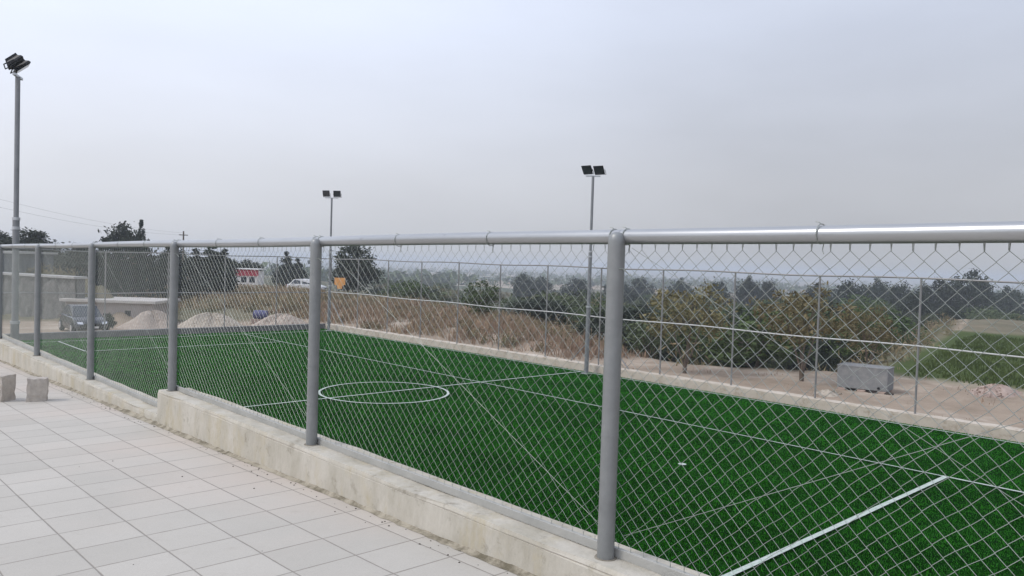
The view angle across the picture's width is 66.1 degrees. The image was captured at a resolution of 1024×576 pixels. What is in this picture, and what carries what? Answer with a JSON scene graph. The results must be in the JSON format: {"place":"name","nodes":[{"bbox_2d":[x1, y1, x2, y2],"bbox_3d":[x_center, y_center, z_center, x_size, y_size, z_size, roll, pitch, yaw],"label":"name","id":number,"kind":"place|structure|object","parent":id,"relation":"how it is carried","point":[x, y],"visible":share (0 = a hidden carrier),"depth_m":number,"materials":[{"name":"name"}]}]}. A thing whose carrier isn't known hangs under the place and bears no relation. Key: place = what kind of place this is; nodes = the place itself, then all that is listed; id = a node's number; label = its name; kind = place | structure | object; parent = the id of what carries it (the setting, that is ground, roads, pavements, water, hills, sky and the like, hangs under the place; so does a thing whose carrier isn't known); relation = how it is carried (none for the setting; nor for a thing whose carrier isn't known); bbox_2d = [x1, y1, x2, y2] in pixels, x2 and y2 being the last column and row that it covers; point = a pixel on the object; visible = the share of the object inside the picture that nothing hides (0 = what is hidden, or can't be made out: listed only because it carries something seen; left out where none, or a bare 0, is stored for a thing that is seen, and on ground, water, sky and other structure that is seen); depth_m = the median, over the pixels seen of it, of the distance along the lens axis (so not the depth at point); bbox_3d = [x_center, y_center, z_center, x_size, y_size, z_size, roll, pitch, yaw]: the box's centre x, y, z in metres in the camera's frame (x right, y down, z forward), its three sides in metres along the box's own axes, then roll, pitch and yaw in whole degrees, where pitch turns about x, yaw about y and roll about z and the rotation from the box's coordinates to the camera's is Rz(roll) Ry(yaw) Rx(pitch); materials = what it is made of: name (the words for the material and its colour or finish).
{"place":"outdoors","nodes":[
{"label":"outdoors","id":0,"kind":"place"},
{"bbox_2d":[0,362,517,575],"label":"paving","id":1,"kind":"structure","parent":0,"point":[123,498],"depth_m":4.79,"materials":[{"name":"grey tile"}]},
{"bbox_2d":[0,372,15,401],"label":"stone block","id":2,"kind":"object","parent":1,"relation":"on","point":[7,385],"depth_m":9.01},
{"bbox_2d":[26,376,48,401],"bbox_3d":[-5.469,1.167,9.065,0.210,0.283,0.179,3,1,-25],"label":"stone block","id":3,"kind":"object","parent":1,"relation":"on","point":[37,390],"depth_m":8.99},
{"bbox_2d":[0,0,1023,280],"label":"sky","id":4,"kind":"structure","parent":0,"point":[202,119],"materials":[{"name":"grey"}]},
{"bbox_2d":[2,254,1023,428],"bbox_3d":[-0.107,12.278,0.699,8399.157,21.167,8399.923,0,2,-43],"label":"ground","id":5,"kind":"structure","parent":0,"point":[1000,413],"depth_m":36.69,"materials":[{"name":"beige soil"}]},
{"bbox_2d":[3,251,57,272],"bbox_3d":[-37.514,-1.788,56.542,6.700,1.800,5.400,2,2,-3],"label":"flat roofed house","id":6,"kind":"structure","parent":5,"relation":"on","point":[23,261],"depth_m":55.54,"materials":[{"name":"white paint"}]},
{"bbox_2d":[0,227,70,259],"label":"evergreen tree","id":7,"kind":"object","parent":5,"relation":"on","point":[37,237],"visible":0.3,"depth_m":61.87,"materials":[{"name":"green plant"}]},
{"bbox_2d":[2,272,87,318],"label":"rubble wall","id":8,"kind":"structure","parent":5,"relation":"on","point":[23,307],"depth_m":49.33,"materials":[{"name":"grey stone"}]},
{"bbox_2d":[0,333,156,423],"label":"concrete wall","id":9,"kind":"structure","parent":5,"relation":"on","point":[25,360],"depth_m":9.96,"materials":[{"name":"beige concrete"}]},
{"bbox_2d":[0,221,1023,575],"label":"chain link fence","id":10,"kind":"object","parent":9,"relation":"on","point":[616,241],"visible":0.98,"depth_m":3.74,"materials":[{"name":"metal"}]},
{"bbox_2d":[59,304,108,330],"bbox_3d":[-22.960,1.629,42.132,1.860,1.454,4.130,0,2,-41],"label":"parked car","id":11,"kind":"object","parent":5,"relation":"on","point":[76,313],"visible":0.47,"depth_m":41.29,"materials":[{"name":"grey paint"}]},
{"bbox_2d":[54,248,130,289],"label":"evergreen tree","id":12,"kind":"object","parent":5,"relation":"on","point":[84,262],"visible":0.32,"depth_m":65.89,"materials":[{"name":"green plant"}]},
{"bbox_2d":[99,253,139,296],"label":"conifer tree","id":13,"kind":"object","parent":5,"relation":"on","point":[123,265],"visible":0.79,"depth_m":66.39,"materials":[{"name":"green plant"}]},
{"bbox_2d":[59,297,180,317],"bbox_3d":[-24.613,1.555,49.606,5.850,1.780,3.650,2,2,0],"label":"concrete cistern","id":14,"kind":"object","parent":5,"relation":"on","point":[163,302],"visible":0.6,"depth_m":48.02,"materials":[{"name":"grey concrete"}]},
{"bbox_2d":[96,221,158,292],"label":"evergreen tree","id":15,"kind":"object","parent":5,"relation":"on","point":[122,233],"visible":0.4,"depth_m":69.54,"materials":[{"name":"green plant"}]},
{"bbox_2d":[135,219,145,285],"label":"cypress tree","id":16,"kind":"object","parent":5,"relation":"on","point":[140,229],"visible":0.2,"depth_m":71.90,"materials":[{"name":"green plant"}]},
{"bbox_2d":[126,247,164,297],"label":"conifer tree","id":17,"kind":"object","parent":5,"relation":"on","point":[147,259],"visible":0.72,"depth_m":65.86,"materials":[{"name":"green plant"}]},
{"bbox_2d":[116,310,178,329],"bbox_3d":[-21.161,1.878,46.116,3.991,1.221,2.997,0,2,-43],"label":"gravel heap","id":18,"kind":"object","parent":5,"relation":"on","point":[146,320],"visible":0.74,"depth_m":45.28,"materials":[{"name":"beige gravel"}]},
{"bbox_2d":[5,323,331,340],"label":"concrete kerb","id":19,"kind":"structure","parent":5,"relation":"on","point":[111,333],"depth_m":39.86,"materials":[{"name":"grey concrete"}]},
{"bbox_2d":[2,248,326,330],"bbox_3d":[-18.536,0.151,39.087,20.880,3.898,0.086,0,2,-43],"label":"rail fence","id":20,"kind":"object","parent":19,"relation":"on","point":[105,293],"visible":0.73,"depth_m":40.03,"materials":[{"name":"grey metal"}]},
{"bbox_2d":[145,247,193,297],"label":"conifer tree","id":21,"kind":"object","parent":5,"relation":"on","point":[165,273],"visible":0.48,"depth_m":65.42,"materials":[{"name":"green plant"}]},
{"bbox_2d":[179,248,213,298],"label":"conifer tree","id":22,"kind":"object","parent":5,"relation":"on","point":[191,266],"visible":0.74,"depth_m":65.78,"materials":[{"name":"green plant"}]},
{"bbox_2d":[178,312,241,327],"bbox_3d":[-17.575,2.005,45.994,4.906,1.186,3.407,0,2,-43],"label":"gravel heap","id":23,"kind":"object","parent":5,"relation":"on","point":[206,315],"visible":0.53,"depth_m":45.45,"materials":[{"name":"beige gravel"}]},
{"bbox_2d":[187,247,233,294],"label":"conifer tree","id":24,"kind":"object","parent":5,"relation":"on","point":[212,271],"visible":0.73,"depth_m":65.77,"materials":[{"name":"green plant"}]},
{"bbox_2d":[24,262,401,314],"bbox_3d":[-26.815,-0.216,65.474,31.064,3.890,29.657,0,2,-43],"label":"dry scrub","id":25,"kind":"object","parent":5,"relation":"on","point":[189,304],"visible":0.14,"depth_m":59.77,"materials":[{"name":"brown plant"}]},
{"bbox_2d":[43,271,386,310],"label":"dry weeds","id":26,"kind":"object","parent":5,"relation":"on","point":[198,304],"visible":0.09,"depth_m":62.54,"materials":[{"name":"plant"}]},
{"bbox_2d":[212,248,245,292],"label":"conifer tree","id":27,"kind":"object","parent":5,"relation":"on","point":[231,268],"visible":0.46,"depth_m":66.94,"materials":[{"name":"green plant"}]},
{"bbox_2d":[235,268,265,284],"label":"roadside shop","id":28,"kind":"structure","parent":5,"relation":"on","point":[252,274],"depth_m":94.94,"materials":[{"name":"white paint"}]},
{"bbox_2d":[239,259,264,270],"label":"evergreen tree","id":29,"kind":"object","parent":5,"relation":"on","point":[249,265],"visible":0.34,"depth_m":100.74,"materials":[{"name":"green plant"}]},
{"bbox_2d":[251,310,268,323],"bbox_3d":[-15.858,1.894,49.615,1.038,1.003,0.642,2,2,2],"label":"plastic drum","id":30,"kind":"object","parent":5,"relation":"on","point":[264,314],"visible":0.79,"depth_m":49.37,"materials":[{"name":"blue plastic"}]},
{"bbox_2d":[251,313,307,325],"bbox_3d":[-13.604,1.989,46.529,4.185,0.994,2.726,0,2,-43],"label":"gravel heap","id":31,"kind":"object","parent":5,"relation":"on","point":[296,320],"visible":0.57,"depth_m":46.07,"materials":[{"name":"beige gravel"}]},
{"bbox_2d":[279,251,295,287],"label":"cypress tree","id":32,"kind":"object","parent":5,"relation":"on","point":[287,279],"visible":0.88,"depth_m":89.65,"materials":[{"name":"green plant"}]},
{"bbox_2d":[289,258,305,280],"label":"cypress tree","id":33,"kind":"object","parent":5,"relation":"on","point":[297,275],"visible":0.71,"depth_m":94.72,"materials":[{"name":"green plant"}]},
{"bbox_2d":[287,279,326,290],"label":"parked car","id":34,"kind":"object","parent":5,"relation":"on","point":[295,281],"visible":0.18,"depth_m":84.59,"materials":[{"name":"white paint"}]},
{"bbox_2d":[334,278,344,294],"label":"sign board","id":35,"kind":"object","parent":5,"relation":"on","point":[340,284],"visible":0.77,"depth_m":70.04,"materials":[{"name":"orange paint"}]},
{"bbox_2d":[327,246,385,294],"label":"evergreen tree","id":36,"kind":"object","parent":5,"relation":"on","point":[350,269],"visible":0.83,"depth_m":74.13,"materials":[{"name":"green plant"}]},
{"bbox_2d":[369,277,393,289],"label":"broadleaf tree","id":37,"kind":"object","parent":5,"relation":"on","point":[385,281],"visible":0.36,"depth_m":180.39,"materials":[{"name":"green plant"}]},
{"bbox_2d":[154,284,645,359],"bbox_3d":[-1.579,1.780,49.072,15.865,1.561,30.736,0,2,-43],"label":"dry weeds","id":38,"kind":"object","parent":5,"relation":"on","point":[579,343],"visible":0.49,"depth_m":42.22,"materials":[{"name":"brown plant"}]},
{"bbox_2d":[380,280,433,299],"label":"broadleaf tree","id":39,"kind":"object","parent":5,"relation":"on","point":[394,286],"visible":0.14,"depth_m":79.06,"materials":[{"name":"green plant"}]},
{"bbox_2d":[398,279,426,298],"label":"broadleaf tree","id":40,"kind":"object","parent":5,"relation":"on","point":[409,285],"visible":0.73,"depth_m":70.13,"materials":[{"name":"green plant"}]},
{"bbox_2d":[381,288,455,301],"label":"olive tree","id":41,"kind":"object","parent":5,"relation":"on","point":[436,297],"visible":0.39,"depth_m":71.02,"materials":[{"name":"green plant"}]},
{"bbox_2d":[153,388,708,575],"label":"concrete wall","id":42,"kind":"structure","parent":5,"relation":"on","point":[507,543],"depth_m":4.78,"materials":[{"name":"beige concrete"}]},
{"bbox_2d":[459,279,506,315],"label":"broadleaf tree","id":43,"kind":"object","parent":5,"relation":"on","point":[474,296],"visible":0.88,"depth_m":49.95,"materials":[{"name":"green plant"}]},
{"bbox_2d":[498,296,521,312],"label":"olive tree","id":44,"kind":"object","parent":5,"relation":"on","point":[512,299],"visible":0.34,"depth_m":134.81,"materials":[{"name":"green plant"}]},
{"bbox_2d":[21,329,1023,575],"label":"artificial turf","id":45,"kind":"structure","parent":5,"relation":"on","point":[774,498],"depth_m":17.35,"materials":[{"name":"green plastic"}]},
{"bbox_2d":[3,53,30,339],"bbox_3d":[-10.367,-0.721,16.425,0.457,8.159,0.921,1,2,-29],"label":"floodlight pole","id":46,"kind":"object","parent":45,"relation":"on","point":[16,63],"visible":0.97,"depth_m":16.35,"materials":[{"name":"metal"}]},
{"bbox_2d":[322,190,341,330],"bbox_3d":[-10.361,-1.540,44.823,1.083,7.992,0.488,2,2,19],"label":"floodlight pole","id":47,"kind":"object","parent":45,"relation":"on","point":[327,194],"visible":0.99,"depth_m":44.75,"materials":[{"name":"metal"}]},
{"bbox_2d":[27,330,1023,575],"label":"pitch markings","id":48,"kind":"object","parent":45,"relation":"on","point":[797,543],"visible":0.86,"depth_m":16.12,"materials":[{"name":"white paint"}]},
{"bbox_2d":[581,165,605,373],"bbox_3d":[3.016,-0.696,30.452,0.885,8.068,0.538,3,2,35],"label":"floodlight pole","id":49,"kind":"object","parent":45,"relation":"on","point":[588,169],"visible":1,"depth_m":30.40,"materials":[{"name":"metal"}]},
{"bbox_2d":[509,271,538,301],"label":"evergreen tree","id":50,"kind":"object","parent":5,"relation":"on","point":[522,288],"visible":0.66,"depth_m":178.75,"materials":[{"name":"green plant"}]},
{"bbox_2d":[503,289,564,312],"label":"olive tree","id":51,"kind":"object","parent":5,"relation":"on","point":[550,297],"visible":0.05,"depth_m":67.62,"materials":[{"name":"green plant"}]},
{"bbox_2d":[500,296,571,321],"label":"evergreen tree","id":52,"kind":"object","parent":5,"relation":"on","point":[553,305],"visible":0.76,"depth_m":55.22,"materials":[{"name":"green plant"}]},
{"bbox_2d":[531,276,555,295],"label":"evergreen tree","id":53,"kind":"object","parent":5,"relation":"on","point":[538,283],"visible":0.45,"depth_m":198.52,"materials":[{"name":"green plant"}]},
{"bbox_2d":[549,291,594,303],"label":"olive tree","id":54,"kind":"object","parent":5,"relation":"on","point":[580,298],"visible":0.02,"depth_m":80.60,"materials":[{"name":"green plant"}]},
{"bbox_2d":[554,306,591,329],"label":"broadleaf tree","id":55,"kind":"object","parent":5,"relation":"on","point":[573,318],"visible":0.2,"depth_m":56.56,"materials":[{"name":"green plant"}]},
{"bbox_2d":[557,293,593,328],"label":"olive tree","id":56,"kind":"object","parent":5,"relation":"on","point":[574,304],"visible":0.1,"depth_m":64.41,"materials":[{"name":"green plant"}]},
{"bbox_2d":[559,276,594,298],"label":"evergreen tree","id":57,"kind":"object","parent":5,"relation":"on","point":[581,284],"visible":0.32,"depth_m":188.52,"materials":[{"name":"green plant"}]},
{"bbox_2d":[577,288,605,304],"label":"broadleaf tree","id":58,"kind":"object","parent":5,"relation":"on","point":[583,293],"visible":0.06,"depth_m":94.58,"materials":[{"name":"green plant"}]},
{"bbox_2d":[579,297,641,338],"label":"broadleaf tree","id":59,"kind":"object","parent":5,"relation":"on","point":[595,306],"visible":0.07,"depth_m":48.00,"materials":[{"name":"green plant"}]},
{"bbox_2d":[563,305,670,346],"bbox_3d":[5.690,2.085,41.993,5.728,2.671,6.203,1,2,-33],"label":"evergreen tree","id":60,"kind":"object","parent":5,"relation":"on","point":[626,313],"visible":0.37,"depth_m":41.29,"materials":[{"name":"green plant"}]},
{"bbox_2d":[623,292,649,304],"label":"evergreen tree","id":61,"kind":"object","parent":5,"relation":"on","point":[633,296],"visible":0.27,"depth_m":147.22,"materials":[{"name":"green plant"}]},
{"bbox_2d":[255,260,1023,298],"bbox_3d":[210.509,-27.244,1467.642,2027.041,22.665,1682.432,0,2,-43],"label":"distant groves","id":62,"kind":"object","parent":5,"relation":"on","point":[416,275],"visible":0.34,"depth_m":584.64,"materials":[{"name":"green plant"}]},
{"bbox_2d":[624,275,656,304],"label":"evergreen tree","id":63,"kind":"object","parent":5,"relation":"on","point":[640,287],"visible":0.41,"depth_m":198.99,"materials":[{"name":"green plant"}]},
{"bbox_2d":[279,282,1020,371],"bbox_3d":[14.336,3.870,86.198,83.682,7.358,96.235,0,2,-43],"label":"dry scrub","id":64,"kind":"object","parent":5,"relation":"on","point":[895,350],"visible":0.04,"depth_m":42.70,"materials":[{"name":"brown plant"}]},
{"bbox_2d":[622,319,680,357],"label":"olive tree","id":65,"kind":"object","parent":5,"relation":"on","point":[642,339],"visible":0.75,"depth_m":36.74,"materials":[{"name":"green plant"}]},
{"bbox_2d":[637,315,697,361],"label":"evergreen tree","id":66,"kind":"object","parent":5,"relation":"on","point":[664,354],"visible":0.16,"depth_m":50.29,"materials":[{"name":"green plant"}]},
{"bbox_2d":[325,324,1023,441],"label":"concrete kerb","id":67,"kind":"structure","parent":5,"relation":"on","point":[971,428],"depth_m":25.90,"materials":[{"name":"grey concrete"}]},
{"bbox_2d":[327,258,1023,413],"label":"rail fence","id":68,"kind":"object","parent":67,"relation":"on","point":[818,337],"visible":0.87,"depth_m":27.30,"materials":[{"name":"grey metal"}]},
{"bbox_2d":[667,277,695,302],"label":"evergreen tree","id":69,"kind":"object","parent":5,"relation":"on","point":[681,287],"visible":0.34,"depth_m":188.76,"materials":[{"name":"green plant"}]},
{"bbox_2d":[640,277,739,372],"bbox_3d":[6.875,1.589,30.619,3.722,4.198,3.629,3,2,24],"label":"browning tree","id":70,"kind":"object","parent":5,"relation":"on","point":[688,314],"visible":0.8,"depth_m":30.39,"materials":[{"name":"green plant"}]},
{"bbox_2d":[655,321,756,366],"bbox_3d":[10.482,3.813,42.369,5.169,4.334,5.222,1,2,-31],"label":"broadleaf tree","id":71,"kind":"object","parent":5,"relation":"on","point":[684,341],"visible":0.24,"depth_m":41.59,"materials":[{"name":"green plant"}]},
{"bbox_2d":[703,279,733,306],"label":"evergreen tree","id":72,"kind":"object","parent":5,"relation":"on","point":[725,294],"visible":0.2,"depth_m":149.76,"materials":[{"name":"green plant"}]},
{"bbox_2d":[699,336,769,367],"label":"evergreen tree","id":73,"kind":"object","parent":5,"relation":"on","point":[752,364],"visible":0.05,"depth_m":42.10,"materials":[{"name":"green plant"}]},
{"bbox_2d":[719,306,768,335],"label":"evergreen tree","id":74,"kind":"object","parent":5,"relation":"on","point":[738,314],"visible":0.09,"depth_m":57.75,"materials":[{"name":"green plant"}]},
{"bbox_2d":[733,275,761,308],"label":"evergreen tree","id":75,"kind":"object","parent":5,"relation":"on","point":[742,292],"visible":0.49,"depth_m":163.97,"materials":[{"name":"green plant"}]},
{"bbox_2d":[687,306,827,367],"bbox_3d":[10.533,2.319,34.246,5.959,3.045,5.968,3,2,27],"label":"broadleaf tree","id":76,"kind":"object","parent":5,"relation":"on","point":[764,355],"visible":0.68,"depth_m":33.63,"materials":[{"name":"green plant"}]},
{"bbox_2d":[751,278,783,306],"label":"evergreen tree","id":77,"kind":"object","parent":5,"relation":"on","point":[766,286],"visible":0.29,"depth_m":157.71,"materials":[{"name":"green plant"}]},
{"bbox_2d":[748,336,796,368],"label":"olive tree","id":78,"kind":"object","parent":5,"relation":"on","point":[773,365],"visible":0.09,"depth_m":50.69,"materials":[{"name":"green plant"}]},
{"bbox_2d":[745,281,863,380],"bbox_3d":[10.837,1.754,29.286,4.136,4.167,4.188,3,2,22],"label":"browning tree","id":79,"kind":"object","parent":5,"relation":"on","point":[798,323],"visible":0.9,"depth_m":29.01,"materials":[{"name":"green plant"}]},
{"bbox_2d":[799,282,832,300],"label":"evergreen tree","id":80,"kind":"object","parent":5,"relation":"on","point":[810,290],"visible":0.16,"depth_m":148.93,"materials":[{"name":"green plant"}]},
{"bbox_2d":[798,340,844,371],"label":"evergreen tree","id":81,"kind":"object","parent":5,"relation":"on","point":[823,365],"visible":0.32,"depth_m":52.10,"materials":[{"name":"green plant"}]},
{"bbox_2d":[625,363,1022,420],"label":"dry weeds","id":82,"kind":"object","parent":5,"relation":"on","point":[982,400],"visible":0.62,"depth_m":28.67,"materials":[{"name":"brown plant"}]},
{"bbox_2d":[811,389,843,396],"bbox_3d":[10.532,3.563,26.312,1.543,0.376,1.181,0,2,-43],"label":"rubble heap","id":83,"kind":"object","parent":5,"relation":"on","point":[824,393],"visible":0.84,"depth_m":26.02,"materials":[{"name":"grey stone"}]},
{"bbox_2d":[809,322,869,366],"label":"evergreen tree","id":84,"kind":"object","parent":5,"relation":"on","point":[823,348],"visible":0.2,"depth_m":43.31,"materials":[{"name":"green plant"}]},
{"bbox_2d":[828,277,870,305],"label":"evergreen tree","id":85,"kind":"object","parent":5,"relation":"on","point":[848,291],"visible":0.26,"depth_m":138.88,"materials":[{"name":"green plant"}]},
{"bbox_2d":[825,305,892,363],"bbox_3d":[16.931,2.509,38.614,3.348,3.324,3.353,2,2,14],"label":"broadleaf tree","id":86,"kind":"object","parent":5,"relation":"on","point":[846,352],"visible":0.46,"depth_m":38.32,"materials":[{"name":"green plant"}]},
{"bbox_2d":[833,293,888,307],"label":"broadleaf tree","id":87,"kind":"object","parent":5,"relation":"on","point":[850,299],"visible":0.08,"depth_m":101.14,"materials":[{"name":"green plant"}]},
{"bbox_2d":[837,362,894,394],"bbox_3d":[12.500,3.216,27.602,1.881,0.967,1.153,3,2,37],"label":"concrete block","id":88,"kind":"object","parent":5,"relation":"on","point":[864,374],"visible":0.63,"depth_m":27.32,"materials":[{"name":"grey concrete"}]},
{"bbox_2d":[841,303,901,363],"bbox_3d":[14.289,2.147,31.536,2.404,3.401,2.374,1,2,-10],"label":"browning tree","id":89,"kind":"object","parent":5,"relation":"on","point":[866,335],"visible":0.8,"depth_m":31.35,"materials":[{"name":"green plant"}]},
{"bbox_2d":[847,295,901,318],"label":"broadleaf tree","id":90,"kind":"object","parent":5,"relation":"on","point":[865,303],"visible":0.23,"depth_m":90.45,"materials":[{"name":"green plant"}]},
{"bbox_2d":[859,278,892,303],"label":"evergreen tree","id":91,"kind":"object","parent":5,"relation":"on","point":[881,290],"visible":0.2,"depth_m":148.87,"materials":[{"name":"green plant"}]},
{"bbox_2d":[836,310,935,356],"bbox_3d":[24.312,3.169,52.268,6.396,3.599,6.407,1,2,-20],"label":"broadleaf tree","id":92,"kind":"object","parent":5,"relation":"on","point":[905,323],"visible":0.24,"depth_m":50.73,"materials":[{"name":"green plant"}]},
{"bbox_2d":[880,281,913,310],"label":"evergreen tree","id":93,"kind":"object","parent":5,"relation":"on","point":[899,293],"visible":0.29,"depth_m":137.90,"materials":[{"name":"green plant"}]},
{"bbox_2d":[892,288,942,331],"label":"evergreen tree","id":94,"kind":"object","parent":5,"relation":"on","point":[925,310],"visible":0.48,"depth_m":104.21,"materials":[{"name":"green plant"}]},
{"bbox_2d":[902,312,942,329],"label":"olive tree","id":95,"kind":"object","parent":5,"relation":"on","point":[914,318],"visible":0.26,"depth_m":89.27,"materials":[{"name":"green plant"}]},
{"bbox_2d":[913,280,961,318],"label":"evergreen tree","id":96,"kind":"object","parent":5,"relation":"on","point":[945,293],"visible":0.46,"depth_m":126.64,"materials":[{"name":"green plant"}]},
{"bbox_2d":[931,305,969,323],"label":"evergreen tree","id":97,"kind":"object","parent":5,"relation":"on","point":[948,311],"visible":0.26,"depth_m":93.88,"materials":[{"name":"green plant"}]},
{"bbox_2d":[905,333,1023,388],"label":"grass","id":98,"kind":"structure","parent":5,"relation":"on","point":[979,363],"depth_m":37.85,"materials":[{"name":"green plant"}]},
{"bbox_2d":[944,268,998,319],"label":"evergreen tree","id":99,"kind":"object","parent":5,"relation":"on","point":[969,292],"visible":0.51,"depth_m":132.15,"materials":[{"name":"green plant"}]},
{"bbox_2d":[953,305,1004,319],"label":"olive tree","id":100,"kind":"object","parent":5,"relation":"on","point":[971,313],"visible":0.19,"depth_m":96.93,"materials":[{"name":"green plant"}]},
{"bbox_2d":[968,384,1022,398],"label":"rubble heap","id":101,"kind":"object","parent":5,"relation":"on","point":[1001,391],"visible":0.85,"depth_m":27.62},
{"bbox_2d":[973,309,1023,320],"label":"olive tree","id":102,"kind":"object","parent":5,"relation":"on","point":[998,316],"visible":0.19,"depth_m":93.33,"materials":[{"name":"green plant"}]},
{"bbox_2d":[984,285,1023,317],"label":"evergreen tree","id":103,"kind":"object","parent":5,"relation":"on","point":[1007,302],"visible":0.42,"depth_m":149.02,"materials":[{"name":"green plant"}]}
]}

